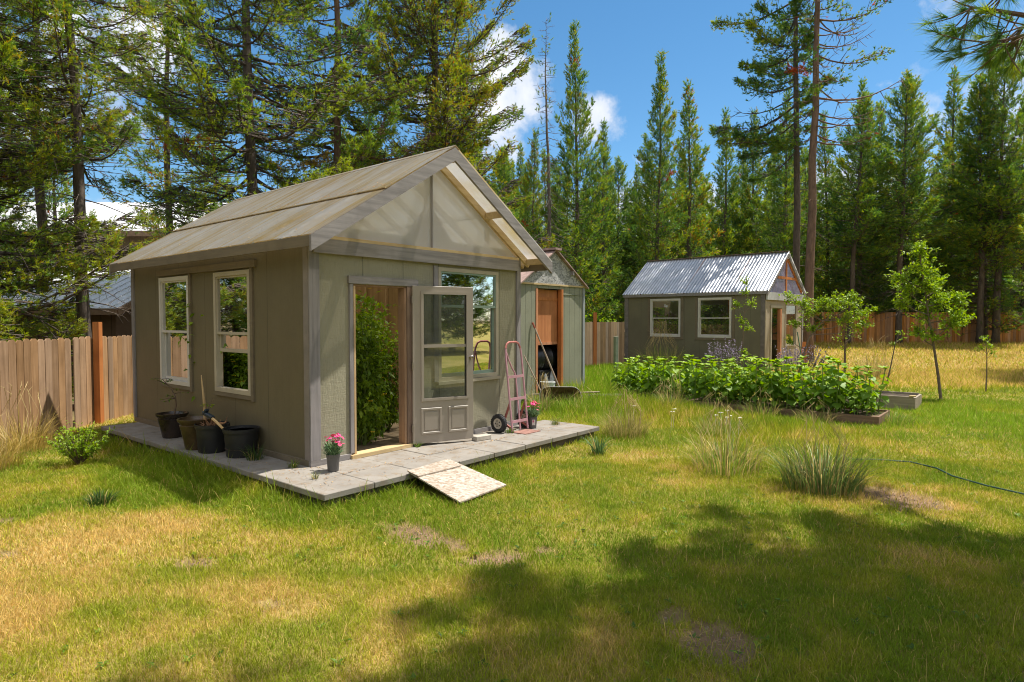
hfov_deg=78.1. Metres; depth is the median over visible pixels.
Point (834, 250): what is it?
pine tree
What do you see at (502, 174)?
pine tree
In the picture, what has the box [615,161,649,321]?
pine tree
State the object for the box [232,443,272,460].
grass tuft
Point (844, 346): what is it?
sapling
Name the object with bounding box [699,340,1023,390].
field grass
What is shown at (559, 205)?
pine tree
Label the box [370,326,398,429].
tomato plant
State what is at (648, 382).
sunflower plant
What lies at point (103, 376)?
picket fence
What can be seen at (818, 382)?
sunflower plant
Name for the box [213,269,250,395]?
window
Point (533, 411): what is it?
potted flower
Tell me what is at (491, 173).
pine tree
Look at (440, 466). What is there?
strand board
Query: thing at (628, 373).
sunflower plant
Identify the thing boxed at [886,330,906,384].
sapling
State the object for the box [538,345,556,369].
plastic drum
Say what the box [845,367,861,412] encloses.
sunflower plant
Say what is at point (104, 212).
house
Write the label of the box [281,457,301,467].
grass tuft
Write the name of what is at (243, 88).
pine tree
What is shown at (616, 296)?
pine tree
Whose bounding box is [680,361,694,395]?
sunflower plant
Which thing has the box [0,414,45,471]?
grass tuft
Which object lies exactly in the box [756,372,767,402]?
sunflower plant
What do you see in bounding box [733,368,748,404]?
sunflower plant
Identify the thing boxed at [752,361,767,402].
sunflower plant
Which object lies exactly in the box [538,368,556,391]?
storage crate
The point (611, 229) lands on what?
pine tree
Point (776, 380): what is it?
sunflower plant
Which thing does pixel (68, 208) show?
pine tree
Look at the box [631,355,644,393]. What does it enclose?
sunflower plant
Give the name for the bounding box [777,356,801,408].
sunflower plant
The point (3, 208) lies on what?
pine tree
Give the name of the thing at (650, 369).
sunflower plant
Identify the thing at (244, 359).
tomato plant
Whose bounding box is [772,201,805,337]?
pine tree
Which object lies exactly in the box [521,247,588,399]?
tool shed
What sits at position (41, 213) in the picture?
pine tree
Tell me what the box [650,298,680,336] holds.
window
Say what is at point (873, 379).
sunflower plant
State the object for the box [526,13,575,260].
snag pine
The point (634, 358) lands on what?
sunflower plant
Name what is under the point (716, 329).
bushy plant
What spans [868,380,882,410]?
sunflower plant
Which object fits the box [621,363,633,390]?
sunflower plant
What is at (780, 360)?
sunflower plant
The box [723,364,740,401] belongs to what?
sunflower plant
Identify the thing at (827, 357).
sunflower plant
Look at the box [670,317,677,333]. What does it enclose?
bushy plant
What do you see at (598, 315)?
bush
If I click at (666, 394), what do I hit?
grass tuft
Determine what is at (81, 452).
shrub
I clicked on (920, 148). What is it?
pine tree
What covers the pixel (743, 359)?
sunflower plant
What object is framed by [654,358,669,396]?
sunflower plant
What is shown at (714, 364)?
sunflower plant
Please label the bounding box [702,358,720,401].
sunflower plant
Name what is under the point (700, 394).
sunflower plant
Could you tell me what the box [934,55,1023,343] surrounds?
pine tree
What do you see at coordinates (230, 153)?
pine tree
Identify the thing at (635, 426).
grass tuft
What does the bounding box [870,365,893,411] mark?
sunflower plant
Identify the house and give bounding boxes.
[0,202,228,263]
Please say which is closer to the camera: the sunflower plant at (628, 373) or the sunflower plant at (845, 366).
the sunflower plant at (845, 366)
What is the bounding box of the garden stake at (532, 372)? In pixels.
[524,355,540,390]
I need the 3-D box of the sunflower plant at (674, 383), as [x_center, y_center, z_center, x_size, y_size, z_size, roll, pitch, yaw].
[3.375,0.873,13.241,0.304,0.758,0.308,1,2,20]
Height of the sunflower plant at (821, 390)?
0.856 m
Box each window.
[158,275,189,386]
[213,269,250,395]
[438,267,497,381]
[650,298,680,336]
[698,297,731,337]
[785,303,796,345]
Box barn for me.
[1,264,131,373]
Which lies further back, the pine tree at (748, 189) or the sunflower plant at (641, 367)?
the pine tree at (748, 189)
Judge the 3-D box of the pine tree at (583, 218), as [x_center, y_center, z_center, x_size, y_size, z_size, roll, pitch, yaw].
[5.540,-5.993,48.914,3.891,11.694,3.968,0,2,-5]
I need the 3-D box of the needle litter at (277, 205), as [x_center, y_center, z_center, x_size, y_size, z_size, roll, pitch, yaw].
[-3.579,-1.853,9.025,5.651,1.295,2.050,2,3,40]
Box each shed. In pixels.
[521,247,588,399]
[623,251,806,368]
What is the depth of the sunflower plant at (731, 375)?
12.99 m
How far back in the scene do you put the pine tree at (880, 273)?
36.30 m
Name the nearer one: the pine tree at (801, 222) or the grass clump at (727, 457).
the grass clump at (727, 457)
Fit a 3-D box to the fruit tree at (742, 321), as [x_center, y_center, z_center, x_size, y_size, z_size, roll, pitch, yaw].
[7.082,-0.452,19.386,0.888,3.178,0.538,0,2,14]
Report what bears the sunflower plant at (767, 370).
on the garden bed at (862, 417)
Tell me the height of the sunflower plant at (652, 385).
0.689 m
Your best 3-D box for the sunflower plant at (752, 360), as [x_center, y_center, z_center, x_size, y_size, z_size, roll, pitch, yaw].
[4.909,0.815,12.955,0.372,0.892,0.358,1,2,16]
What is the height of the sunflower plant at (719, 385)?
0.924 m
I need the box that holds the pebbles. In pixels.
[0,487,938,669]
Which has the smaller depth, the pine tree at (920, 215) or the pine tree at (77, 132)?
the pine tree at (77, 132)
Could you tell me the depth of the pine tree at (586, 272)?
29.07 m
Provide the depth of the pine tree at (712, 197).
44.28 m
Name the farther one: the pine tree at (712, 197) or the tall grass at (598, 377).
the pine tree at (712, 197)
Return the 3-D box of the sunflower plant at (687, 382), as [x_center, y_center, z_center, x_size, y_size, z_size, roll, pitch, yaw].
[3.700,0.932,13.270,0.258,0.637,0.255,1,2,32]
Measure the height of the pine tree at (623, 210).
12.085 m
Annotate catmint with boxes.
[705,337,741,373]
[775,345,829,374]
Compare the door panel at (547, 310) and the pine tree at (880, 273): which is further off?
the pine tree at (880, 273)
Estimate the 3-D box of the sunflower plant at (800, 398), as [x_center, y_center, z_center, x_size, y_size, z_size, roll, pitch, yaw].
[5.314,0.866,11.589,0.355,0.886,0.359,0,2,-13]
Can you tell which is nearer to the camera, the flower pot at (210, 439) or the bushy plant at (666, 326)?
the flower pot at (210, 439)
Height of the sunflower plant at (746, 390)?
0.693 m
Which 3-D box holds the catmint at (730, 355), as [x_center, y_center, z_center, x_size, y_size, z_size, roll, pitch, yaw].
[6.878,0.468,20.570,1.231,1.267,1.356,0,2,0]
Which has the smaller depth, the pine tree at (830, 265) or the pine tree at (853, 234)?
the pine tree at (853, 234)
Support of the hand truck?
on the paver walkway
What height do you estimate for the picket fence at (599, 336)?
2.110 m
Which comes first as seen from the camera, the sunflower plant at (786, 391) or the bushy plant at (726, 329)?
the sunflower plant at (786, 391)
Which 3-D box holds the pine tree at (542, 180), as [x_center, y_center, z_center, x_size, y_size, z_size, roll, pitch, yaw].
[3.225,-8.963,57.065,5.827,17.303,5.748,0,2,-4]
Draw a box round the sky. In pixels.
[0,0,1023,239]
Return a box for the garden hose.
[857,459,1023,494]
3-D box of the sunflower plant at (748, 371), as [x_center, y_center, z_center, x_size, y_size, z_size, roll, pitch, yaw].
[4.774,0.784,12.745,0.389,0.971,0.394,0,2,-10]
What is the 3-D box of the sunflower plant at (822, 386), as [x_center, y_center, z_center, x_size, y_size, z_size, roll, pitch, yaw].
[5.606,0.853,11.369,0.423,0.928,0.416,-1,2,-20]
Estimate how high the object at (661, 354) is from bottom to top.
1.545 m
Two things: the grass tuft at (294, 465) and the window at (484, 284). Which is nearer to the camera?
the grass tuft at (294, 465)
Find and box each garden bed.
[619,390,889,424]
[793,387,921,409]
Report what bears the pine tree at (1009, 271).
on the ground at (706, 638)
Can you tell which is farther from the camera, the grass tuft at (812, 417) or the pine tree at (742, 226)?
the pine tree at (742, 226)
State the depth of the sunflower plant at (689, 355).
13.57 m
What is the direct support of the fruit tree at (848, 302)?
on the ground at (706, 638)
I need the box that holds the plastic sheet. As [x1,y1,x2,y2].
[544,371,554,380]
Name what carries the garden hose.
on the ground at (706, 638)
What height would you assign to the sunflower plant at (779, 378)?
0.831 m
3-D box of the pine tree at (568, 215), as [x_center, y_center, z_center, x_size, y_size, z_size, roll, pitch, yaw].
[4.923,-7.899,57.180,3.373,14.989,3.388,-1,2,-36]
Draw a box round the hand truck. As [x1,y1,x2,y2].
[491,341,539,434]
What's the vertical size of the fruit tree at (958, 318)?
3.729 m
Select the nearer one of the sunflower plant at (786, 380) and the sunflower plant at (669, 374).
the sunflower plant at (786, 380)
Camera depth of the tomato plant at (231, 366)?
8.87 m
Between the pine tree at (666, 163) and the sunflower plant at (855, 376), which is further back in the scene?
the pine tree at (666, 163)
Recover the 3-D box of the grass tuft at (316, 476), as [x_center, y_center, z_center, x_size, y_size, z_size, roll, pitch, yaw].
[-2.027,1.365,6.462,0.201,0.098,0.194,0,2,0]
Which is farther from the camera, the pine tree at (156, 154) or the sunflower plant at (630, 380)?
the pine tree at (156, 154)
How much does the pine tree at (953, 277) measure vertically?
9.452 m
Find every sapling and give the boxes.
[151,378,188,414]
[832,309,860,372]
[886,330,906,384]
[974,335,996,390]
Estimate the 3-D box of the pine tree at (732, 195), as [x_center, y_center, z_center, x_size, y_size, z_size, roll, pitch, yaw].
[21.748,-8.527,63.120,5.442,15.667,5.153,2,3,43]
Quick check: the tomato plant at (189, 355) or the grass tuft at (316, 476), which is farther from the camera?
the tomato plant at (189, 355)
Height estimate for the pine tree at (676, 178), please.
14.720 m
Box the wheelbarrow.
[521,386,599,402]
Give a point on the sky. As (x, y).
(620, 40)
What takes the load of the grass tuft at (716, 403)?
on the ground at (706, 638)
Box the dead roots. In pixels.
[200,417,226,425]
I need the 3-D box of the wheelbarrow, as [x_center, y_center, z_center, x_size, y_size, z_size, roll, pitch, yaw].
[1.003,1.246,13.068,1.633,0.554,0.454,0,-12,4]
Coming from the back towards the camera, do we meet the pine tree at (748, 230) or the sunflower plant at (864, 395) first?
the pine tree at (748, 230)
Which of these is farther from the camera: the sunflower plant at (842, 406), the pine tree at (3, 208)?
the pine tree at (3, 208)
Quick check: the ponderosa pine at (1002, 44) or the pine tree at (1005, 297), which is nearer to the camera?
the ponderosa pine at (1002, 44)
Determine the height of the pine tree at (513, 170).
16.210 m
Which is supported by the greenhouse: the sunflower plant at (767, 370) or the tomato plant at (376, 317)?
the tomato plant at (376, 317)
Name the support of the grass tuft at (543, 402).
on the ground at (706, 638)
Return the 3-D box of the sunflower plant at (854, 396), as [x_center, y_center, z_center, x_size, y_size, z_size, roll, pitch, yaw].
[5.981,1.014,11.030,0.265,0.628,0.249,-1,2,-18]
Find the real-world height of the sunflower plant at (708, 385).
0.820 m
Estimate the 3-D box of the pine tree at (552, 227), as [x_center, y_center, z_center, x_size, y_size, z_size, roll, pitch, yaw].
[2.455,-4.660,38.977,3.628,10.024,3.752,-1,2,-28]
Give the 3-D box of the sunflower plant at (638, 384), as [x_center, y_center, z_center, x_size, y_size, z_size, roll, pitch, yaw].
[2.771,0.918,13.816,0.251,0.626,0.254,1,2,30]
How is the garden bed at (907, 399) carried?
on the ground at (706, 638)
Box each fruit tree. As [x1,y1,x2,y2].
[728,274,756,366]
[778,289,877,372]
[882,234,976,398]
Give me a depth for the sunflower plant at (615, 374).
14.08 m
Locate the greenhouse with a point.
(441, 249)
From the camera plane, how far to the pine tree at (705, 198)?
59.31 m
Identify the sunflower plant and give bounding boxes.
[610,362,622,389]
[616,363,624,389]
[621,360,636,387]
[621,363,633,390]
[623,358,637,391]
[630,357,637,382]
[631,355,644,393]
[633,368,642,394]
[639,356,655,393]
[643,356,656,393]
[644,367,655,394]
[649,359,665,396]
[649,366,660,392]
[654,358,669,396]
[654,358,672,395]
[664,362,672,390]
[665,361,675,394]
[665,364,678,397]
[667,356,685,394]
[675,366,690,399]
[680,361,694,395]
[680,362,690,398]
[681,356,695,393]
[681,370,694,396]
[684,354,698,394]
[685,359,701,400]
[688,359,701,399]
[697,357,709,399]
[697,363,714,400]
[697,370,709,397]
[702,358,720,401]
[704,361,721,401]
[705,355,720,400]
[715,358,733,402]
[717,367,734,403]
[721,363,733,400]
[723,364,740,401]
[729,362,739,401]
[731,366,745,404]
[731,369,741,401]
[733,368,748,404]
[736,354,750,377]
[738,356,757,402]
[740,371,753,402]
[742,364,759,404]
[742,373,754,400]
[743,359,757,401]
[745,357,765,405]
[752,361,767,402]
[753,357,773,404]
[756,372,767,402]
[760,359,783,406]
[761,373,774,405]
[766,358,784,397]
[766,363,786,403]
[766,364,783,400]
[775,359,786,403]
[775,363,795,408]
[776,366,791,406]
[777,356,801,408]
[784,365,793,394]
[785,365,802,407]
[793,364,814,409]
[794,355,810,405]
[795,362,810,408]
[795,366,809,404]
[800,371,817,410]
[806,371,820,403]
[809,365,826,409]
[812,363,833,411]
[813,366,832,410]
[819,355,833,406]
[821,372,833,411]
[822,359,852,412]
[824,358,844,409]
[826,360,851,412]
[831,369,843,411]
[832,378,847,408]
[837,372,853,413]
[840,365,852,398]
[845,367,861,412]
[846,381,860,414]
[847,365,866,413]
[851,379,865,414]
[857,372,875,411]
[859,370,879,415]
[861,365,880,408]
[863,383,876,415]
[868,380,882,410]
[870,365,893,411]
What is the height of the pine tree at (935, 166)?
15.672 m
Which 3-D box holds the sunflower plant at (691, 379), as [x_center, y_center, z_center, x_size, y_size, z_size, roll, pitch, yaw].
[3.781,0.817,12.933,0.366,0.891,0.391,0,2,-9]
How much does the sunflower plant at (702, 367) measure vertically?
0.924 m
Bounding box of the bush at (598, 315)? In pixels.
[585,308,621,321]
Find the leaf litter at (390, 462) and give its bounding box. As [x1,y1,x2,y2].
[131,423,588,488]
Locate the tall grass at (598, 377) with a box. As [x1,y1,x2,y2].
[89,361,1021,524]
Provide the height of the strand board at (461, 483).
0.161 m
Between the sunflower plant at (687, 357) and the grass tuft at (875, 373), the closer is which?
the sunflower plant at (687, 357)
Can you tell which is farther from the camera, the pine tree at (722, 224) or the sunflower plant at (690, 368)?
the pine tree at (722, 224)
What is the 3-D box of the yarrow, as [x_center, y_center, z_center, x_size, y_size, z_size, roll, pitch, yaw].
[2.863,1.262,10.148,1.742,0.394,0.690,1,2,32]
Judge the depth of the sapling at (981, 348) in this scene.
15.52 m
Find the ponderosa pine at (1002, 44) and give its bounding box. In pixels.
[906,0,1023,90]
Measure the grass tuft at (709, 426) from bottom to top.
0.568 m
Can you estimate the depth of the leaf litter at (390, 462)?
7.46 m
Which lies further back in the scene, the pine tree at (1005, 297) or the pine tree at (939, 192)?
the pine tree at (939, 192)
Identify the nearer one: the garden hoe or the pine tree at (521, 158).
the garden hoe
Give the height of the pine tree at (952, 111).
16.669 m
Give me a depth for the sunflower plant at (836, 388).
11.61 m
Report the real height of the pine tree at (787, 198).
14.149 m
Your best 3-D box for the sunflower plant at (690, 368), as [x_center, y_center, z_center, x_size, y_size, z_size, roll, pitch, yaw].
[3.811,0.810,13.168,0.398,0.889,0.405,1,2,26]
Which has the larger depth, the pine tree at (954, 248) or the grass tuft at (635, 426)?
the pine tree at (954, 248)
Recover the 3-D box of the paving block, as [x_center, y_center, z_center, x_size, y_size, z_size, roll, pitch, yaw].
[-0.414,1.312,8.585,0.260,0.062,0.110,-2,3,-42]
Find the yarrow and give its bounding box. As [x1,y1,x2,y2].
[632,408,741,433]
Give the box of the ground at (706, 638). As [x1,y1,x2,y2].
[0,330,1023,681]
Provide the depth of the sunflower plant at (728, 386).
12.39 m
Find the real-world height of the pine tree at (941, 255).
15.831 m
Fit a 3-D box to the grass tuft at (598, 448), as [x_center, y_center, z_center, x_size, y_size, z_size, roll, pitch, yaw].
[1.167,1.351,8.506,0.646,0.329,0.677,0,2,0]
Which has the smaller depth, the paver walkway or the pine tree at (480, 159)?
the paver walkway
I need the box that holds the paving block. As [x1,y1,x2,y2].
[472,434,490,440]
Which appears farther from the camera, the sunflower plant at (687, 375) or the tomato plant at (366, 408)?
the sunflower plant at (687, 375)
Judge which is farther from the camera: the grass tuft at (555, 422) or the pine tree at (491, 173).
the pine tree at (491, 173)
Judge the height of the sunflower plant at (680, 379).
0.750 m
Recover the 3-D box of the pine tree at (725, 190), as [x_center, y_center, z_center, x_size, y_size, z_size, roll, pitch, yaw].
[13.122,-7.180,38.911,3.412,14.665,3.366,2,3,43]
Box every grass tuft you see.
[0,384,82,455]
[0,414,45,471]
[80,487,125,506]
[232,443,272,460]
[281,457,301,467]
[311,471,321,478]
[522,373,556,411]
[549,415,559,424]
[558,386,600,413]
[581,433,613,454]
[583,389,660,439]
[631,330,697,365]
[648,380,685,401]
[651,372,691,406]
[683,399,756,435]
[697,391,738,411]
[738,386,793,416]
[792,397,849,423]
[848,335,905,378]
[870,406,919,425]
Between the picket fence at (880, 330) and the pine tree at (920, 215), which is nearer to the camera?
the picket fence at (880, 330)
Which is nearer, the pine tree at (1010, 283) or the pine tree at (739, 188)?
the pine tree at (1010, 283)
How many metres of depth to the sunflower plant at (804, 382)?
11.88 m
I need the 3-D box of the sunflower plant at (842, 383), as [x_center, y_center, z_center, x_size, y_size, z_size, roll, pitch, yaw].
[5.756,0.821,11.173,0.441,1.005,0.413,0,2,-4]
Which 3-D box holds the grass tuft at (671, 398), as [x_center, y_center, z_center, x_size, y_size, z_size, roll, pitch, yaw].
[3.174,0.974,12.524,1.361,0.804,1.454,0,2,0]
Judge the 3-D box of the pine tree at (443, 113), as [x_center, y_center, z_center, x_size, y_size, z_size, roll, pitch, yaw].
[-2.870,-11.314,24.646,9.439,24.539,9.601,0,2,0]
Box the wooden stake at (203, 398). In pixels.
[201,375,205,419]
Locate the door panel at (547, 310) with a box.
[538,289,556,341]
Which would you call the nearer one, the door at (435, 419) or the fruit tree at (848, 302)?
the door at (435, 419)
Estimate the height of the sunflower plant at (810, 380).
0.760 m
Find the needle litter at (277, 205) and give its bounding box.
[136,162,401,250]
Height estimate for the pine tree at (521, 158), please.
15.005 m
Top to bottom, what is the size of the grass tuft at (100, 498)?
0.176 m
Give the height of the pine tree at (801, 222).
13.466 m
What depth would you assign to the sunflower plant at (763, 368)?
12.35 m
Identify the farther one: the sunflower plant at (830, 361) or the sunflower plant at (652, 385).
the sunflower plant at (652, 385)
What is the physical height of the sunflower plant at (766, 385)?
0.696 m
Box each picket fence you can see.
[0,322,132,442]
[585,312,624,365]
[772,312,1023,343]
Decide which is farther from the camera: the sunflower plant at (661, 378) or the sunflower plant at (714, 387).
the sunflower plant at (661, 378)
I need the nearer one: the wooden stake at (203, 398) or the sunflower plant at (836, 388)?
the wooden stake at (203, 398)
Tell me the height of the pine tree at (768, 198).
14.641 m
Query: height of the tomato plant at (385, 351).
1.903 m
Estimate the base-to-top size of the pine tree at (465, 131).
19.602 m
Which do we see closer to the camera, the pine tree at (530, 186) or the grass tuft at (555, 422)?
the grass tuft at (555, 422)
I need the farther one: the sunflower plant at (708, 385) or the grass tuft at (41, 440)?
the sunflower plant at (708, 385)
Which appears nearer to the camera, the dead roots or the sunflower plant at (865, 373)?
the dead roots
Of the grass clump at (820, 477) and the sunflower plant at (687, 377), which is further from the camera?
the sunflower plant at (687, 377)
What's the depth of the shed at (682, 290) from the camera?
23.05 m
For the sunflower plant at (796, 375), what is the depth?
12.04 m
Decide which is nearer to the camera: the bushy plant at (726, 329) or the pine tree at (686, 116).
the bushy plant at (726, 329)
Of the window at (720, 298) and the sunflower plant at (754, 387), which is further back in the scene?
the window at (720, 298)
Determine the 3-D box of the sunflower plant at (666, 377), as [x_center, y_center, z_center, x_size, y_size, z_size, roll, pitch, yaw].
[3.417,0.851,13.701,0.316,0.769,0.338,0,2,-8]
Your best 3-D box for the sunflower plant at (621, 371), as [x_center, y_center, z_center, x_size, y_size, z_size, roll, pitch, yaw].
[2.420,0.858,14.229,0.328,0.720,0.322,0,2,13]
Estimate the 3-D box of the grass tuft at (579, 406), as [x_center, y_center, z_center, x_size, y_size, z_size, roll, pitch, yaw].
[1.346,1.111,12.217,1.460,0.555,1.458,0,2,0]
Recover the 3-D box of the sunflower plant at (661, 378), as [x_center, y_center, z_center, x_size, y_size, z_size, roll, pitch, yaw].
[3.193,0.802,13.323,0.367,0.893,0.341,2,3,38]
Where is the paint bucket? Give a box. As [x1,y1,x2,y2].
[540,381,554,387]
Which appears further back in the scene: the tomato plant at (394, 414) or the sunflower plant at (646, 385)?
the sunflower plant at (646, 385)
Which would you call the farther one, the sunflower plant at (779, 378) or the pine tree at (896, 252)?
the pine tree at (896, 252)
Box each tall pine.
[709,0,834,275]
[779,0,907,359]
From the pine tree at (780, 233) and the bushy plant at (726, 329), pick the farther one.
the pine tree at (780, 233)
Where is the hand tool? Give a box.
[202,409,223,428]
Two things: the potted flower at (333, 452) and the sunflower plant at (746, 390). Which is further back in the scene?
the sunflower plant at (746, 390)
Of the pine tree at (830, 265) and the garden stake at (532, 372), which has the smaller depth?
the garden stake at (532, 372)
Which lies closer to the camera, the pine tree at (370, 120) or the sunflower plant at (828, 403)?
the sunflower plant at (828, 403)
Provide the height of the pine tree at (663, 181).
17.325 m
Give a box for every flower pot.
[155,411,188,438]
[176,415,214,449]
[194,421,229,453]
[222,425,259,457]
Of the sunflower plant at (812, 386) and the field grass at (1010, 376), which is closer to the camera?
the sunflower plant at (812, 386)
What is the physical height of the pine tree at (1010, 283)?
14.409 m
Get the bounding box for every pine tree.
[0,0,129,293]
[0,0,152,401]
[0,0,183,338]
[0,11,52,208]
[0,197,22,259]
[11,104,88,259]
[89,0,395,239]
[91,0,223,243]
[190,80,239,201]
[231,0,444,188]
[312,0,555,248]
[341,122,349,139]
[353,71,388,164]
[450,58,482,176]
[474,139,488,179]
[483,147,525,228]
[487,146,529,232]
[496,148,519,219]
[509,158,516,213]
[514,141,532,229]
[516,161,541,233]
[519,127,547,244]
[529,20,622,321]
[535,148,553,229]
[540,184,573,267]
[551,190,572,258]
[562,186,574,256]
[564,161,628,320]
[570,190,590,262]
[579,179,601,295]
[581,160,631,289]
[583,117,633,321]
[587,155,651,321]
[606,140,676,315]
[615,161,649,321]
[619,49,694,332]
[643,195,667,331]
[644,152,676,245]
[653,77,724,322]
[653,190,721,333]
[660,149,706,251]
[674,148,719,330]
[694,173,715,248]
[700,107,752,334]
[700,176,737,331]
[704,194,718,246]
[722,149,757,253]
[726,106,779,310]
[727,180,740,233]
[737,192,768,253]
[738,195,758,253]
[741,89,835,334]
[753,148,805,338]
[762,168,778,232]
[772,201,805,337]
[787,175,805,284]
[791,146,829,284]
[800,110,862,339]
[801,91,912,344]
[813,215,848,334]
[814,75,909,336]
[814,183,855,302]
[822,167,851,263]
[849,68,963,343]
[849,99,906,311]
[855,72,954,321]
[879,177,921,326]
[886,153,938,310]
[895,193,951,325]
[904,206,978,337]
[915,64,996,311]
[927,164,937,210]
[928,48,1023,342]
[931,145,973,297]
[932,71,1023,344]
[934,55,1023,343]
[937,203,991,311]
[969,93,1023,322]
[972,196,1020,332]
[1001,213,1023,309]
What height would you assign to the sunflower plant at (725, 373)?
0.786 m
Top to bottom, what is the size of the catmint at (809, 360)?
1.047 m
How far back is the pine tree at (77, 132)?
13.56 m
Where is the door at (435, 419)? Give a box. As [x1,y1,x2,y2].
[410,286,473,443]
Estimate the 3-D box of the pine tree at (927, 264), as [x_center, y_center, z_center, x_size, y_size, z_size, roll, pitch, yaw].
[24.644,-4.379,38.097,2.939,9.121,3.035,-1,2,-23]
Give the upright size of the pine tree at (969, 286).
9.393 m
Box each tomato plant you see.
[172,302,238,401]
[200,314,247,387]
[220,343,247,389]
[355,288,396,445]
[356,305,397,436]
[356,311,384,365]
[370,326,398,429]
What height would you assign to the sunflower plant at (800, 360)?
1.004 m
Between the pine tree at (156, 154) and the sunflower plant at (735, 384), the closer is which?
the sunflower plant at (735, 384)
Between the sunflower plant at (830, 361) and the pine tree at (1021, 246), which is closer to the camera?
the sunflower plant at (830, 361)
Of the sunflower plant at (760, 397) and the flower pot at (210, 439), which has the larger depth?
the sunflower plant at (760, 397)
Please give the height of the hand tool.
0.226 m
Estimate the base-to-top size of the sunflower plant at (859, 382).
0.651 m
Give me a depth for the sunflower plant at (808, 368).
12.16 m
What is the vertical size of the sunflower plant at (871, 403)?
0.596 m
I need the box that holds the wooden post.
[613,337,617,369]
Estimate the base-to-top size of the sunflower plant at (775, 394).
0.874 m
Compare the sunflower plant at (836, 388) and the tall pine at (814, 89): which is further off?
the tall pine at (814, 89)
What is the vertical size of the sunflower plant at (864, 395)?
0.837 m
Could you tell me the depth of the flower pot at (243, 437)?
7.43 m
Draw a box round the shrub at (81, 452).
[41,420,115,464]
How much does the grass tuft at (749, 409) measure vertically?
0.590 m
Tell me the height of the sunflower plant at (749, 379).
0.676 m
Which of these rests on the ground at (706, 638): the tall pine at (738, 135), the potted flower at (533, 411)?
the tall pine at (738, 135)
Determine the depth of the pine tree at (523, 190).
41.28 m
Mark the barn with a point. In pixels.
(113, 325)
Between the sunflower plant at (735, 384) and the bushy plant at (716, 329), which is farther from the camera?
the bushy plant at (716, 329)
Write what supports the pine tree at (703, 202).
on the ground at (706, 638)
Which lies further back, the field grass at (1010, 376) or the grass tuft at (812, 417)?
the field grass at (1010, 376)
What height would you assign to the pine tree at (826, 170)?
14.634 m
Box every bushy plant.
[653,313,677,333]
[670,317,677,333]
[701,314,728,334]
[710,313,728,334]
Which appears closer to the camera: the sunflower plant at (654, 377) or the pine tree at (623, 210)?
the sunflower plant at (654, 377)
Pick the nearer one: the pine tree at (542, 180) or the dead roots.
the dead roots
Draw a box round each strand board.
[407,459,460,476]
[409,459,505,502]
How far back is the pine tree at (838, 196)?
62.21 m
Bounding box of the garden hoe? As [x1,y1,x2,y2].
[532,322,558,385]
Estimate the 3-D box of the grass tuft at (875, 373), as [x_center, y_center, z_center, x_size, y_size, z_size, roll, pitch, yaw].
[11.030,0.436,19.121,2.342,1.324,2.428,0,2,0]
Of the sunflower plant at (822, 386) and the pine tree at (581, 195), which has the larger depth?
the pine tree at (581, 195)
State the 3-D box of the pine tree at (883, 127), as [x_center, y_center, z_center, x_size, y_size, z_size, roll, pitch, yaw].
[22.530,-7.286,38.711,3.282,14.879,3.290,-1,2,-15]
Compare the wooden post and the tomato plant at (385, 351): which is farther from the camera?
the wooden post
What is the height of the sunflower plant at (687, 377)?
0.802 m
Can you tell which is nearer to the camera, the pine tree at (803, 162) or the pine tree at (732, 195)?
the pine tree at (803, 162)
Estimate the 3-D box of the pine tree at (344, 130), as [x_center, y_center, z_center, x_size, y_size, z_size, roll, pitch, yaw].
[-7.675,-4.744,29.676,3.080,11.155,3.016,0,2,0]
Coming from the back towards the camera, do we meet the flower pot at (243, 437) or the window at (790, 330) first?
the window at (790, 330)
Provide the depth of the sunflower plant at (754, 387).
12.14 m
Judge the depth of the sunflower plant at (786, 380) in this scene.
12.41 m
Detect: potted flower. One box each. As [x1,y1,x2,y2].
[322,433,343,471]
[525,401,539,428]
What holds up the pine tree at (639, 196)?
on the ground at (706, 638)
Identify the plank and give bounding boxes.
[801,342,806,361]
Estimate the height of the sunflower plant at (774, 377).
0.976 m
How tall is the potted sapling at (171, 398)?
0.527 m
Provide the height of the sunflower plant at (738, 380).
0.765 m
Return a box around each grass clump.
[661,407,786,476]
[751,408,908,498]
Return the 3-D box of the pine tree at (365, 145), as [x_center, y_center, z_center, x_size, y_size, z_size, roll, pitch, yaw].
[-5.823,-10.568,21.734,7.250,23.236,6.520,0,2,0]
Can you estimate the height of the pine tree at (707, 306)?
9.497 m
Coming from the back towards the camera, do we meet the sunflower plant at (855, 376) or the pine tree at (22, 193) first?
the pine tree at (22, 193)
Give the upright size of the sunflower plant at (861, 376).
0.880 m
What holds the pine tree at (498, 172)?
on the ground at (706, 638)
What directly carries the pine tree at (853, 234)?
on the ground at (706, 638)
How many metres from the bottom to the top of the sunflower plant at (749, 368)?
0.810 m
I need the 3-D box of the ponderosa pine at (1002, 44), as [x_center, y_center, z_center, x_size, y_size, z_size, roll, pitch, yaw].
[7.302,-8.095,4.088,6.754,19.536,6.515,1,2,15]
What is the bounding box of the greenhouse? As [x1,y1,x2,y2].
[109,145,551,467]
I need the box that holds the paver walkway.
[101,420,598,508]
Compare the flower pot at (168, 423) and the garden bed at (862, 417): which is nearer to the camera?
the flower pot at (168, 423)

